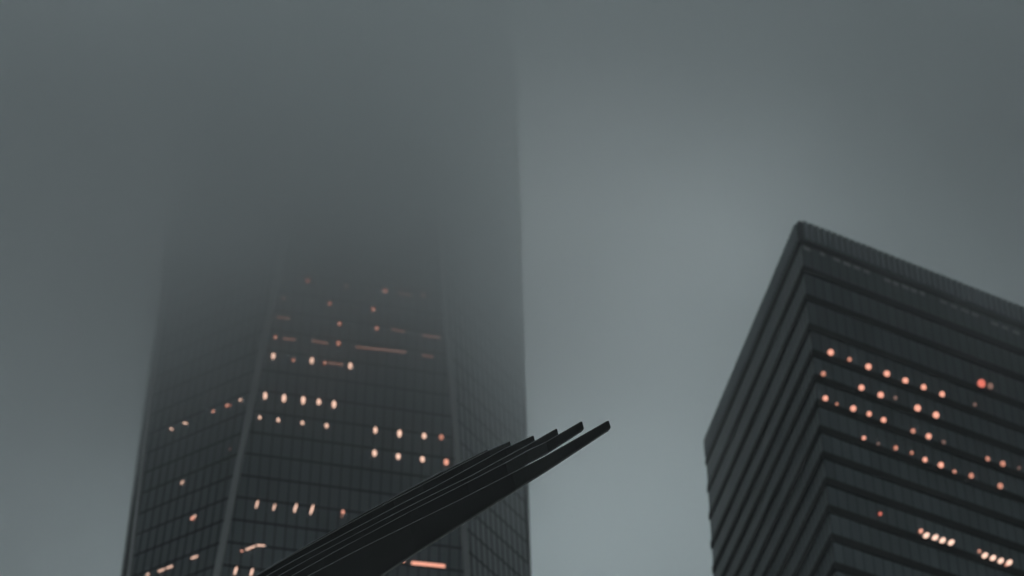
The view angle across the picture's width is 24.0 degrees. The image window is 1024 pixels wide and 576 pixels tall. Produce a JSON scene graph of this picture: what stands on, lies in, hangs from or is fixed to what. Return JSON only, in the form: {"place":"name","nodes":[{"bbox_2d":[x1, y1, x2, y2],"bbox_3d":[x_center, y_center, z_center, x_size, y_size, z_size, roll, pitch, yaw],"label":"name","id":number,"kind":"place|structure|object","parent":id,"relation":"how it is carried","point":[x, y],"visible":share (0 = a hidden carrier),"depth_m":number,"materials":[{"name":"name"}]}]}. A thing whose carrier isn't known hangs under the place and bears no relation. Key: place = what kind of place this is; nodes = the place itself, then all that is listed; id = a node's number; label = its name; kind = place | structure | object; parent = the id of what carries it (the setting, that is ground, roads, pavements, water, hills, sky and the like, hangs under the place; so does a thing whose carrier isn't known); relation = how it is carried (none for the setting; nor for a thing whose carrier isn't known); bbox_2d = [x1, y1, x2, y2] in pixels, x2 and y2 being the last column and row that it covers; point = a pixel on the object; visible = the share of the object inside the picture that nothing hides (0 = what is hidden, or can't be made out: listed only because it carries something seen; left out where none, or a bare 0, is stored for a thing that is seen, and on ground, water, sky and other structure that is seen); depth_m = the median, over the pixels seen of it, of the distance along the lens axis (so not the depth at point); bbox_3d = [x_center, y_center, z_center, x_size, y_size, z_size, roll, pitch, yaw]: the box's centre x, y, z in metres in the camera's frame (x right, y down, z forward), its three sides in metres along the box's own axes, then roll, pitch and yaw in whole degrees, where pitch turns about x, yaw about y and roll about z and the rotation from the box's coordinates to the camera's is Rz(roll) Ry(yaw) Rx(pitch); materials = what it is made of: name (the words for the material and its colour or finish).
{"place":"outdoors","nodes":[
{"label":"outdoors","id":0,"kind":"place"},
{"bbox_2d":[121,0,531,575],"bbox_3d":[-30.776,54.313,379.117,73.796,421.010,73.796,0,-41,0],"label":"skyscraper","id":1,"kind":"structure","parent":0,"point":[338,339],"depth_m":392.73,"materials":[{"name":"grey glass"}]},
{"bbox_2d":[0,0,1023,575],"label":"sky","id":2,"kind":"structure","parent":0,"point":[672,152],"materials":[{"name":"grey"}]},
{"bbox_2d":[704,220,1023,575],"bbox_3d":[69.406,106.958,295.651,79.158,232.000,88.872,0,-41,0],"label":"office building","id":3,"kind":"structure","parent":0,"point":[868,418],"depth_m":329.69,"materials":[{"name":"black glass"}]},
{"bbox_3d":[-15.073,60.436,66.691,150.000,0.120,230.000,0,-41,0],"label":"plaza paving","id":4,"kind":"structure","parent":0,"visible":0},
{"bbox_2d":[256,421,610,575],"bbox_3d":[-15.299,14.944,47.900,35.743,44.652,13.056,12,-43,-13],"label":"rib canopy","id":5,"kind":"object","parent":4,"relation":"on","point":[385,537],"visible":1,"depth_m":59.55,"materials":[{"name":"metal"}]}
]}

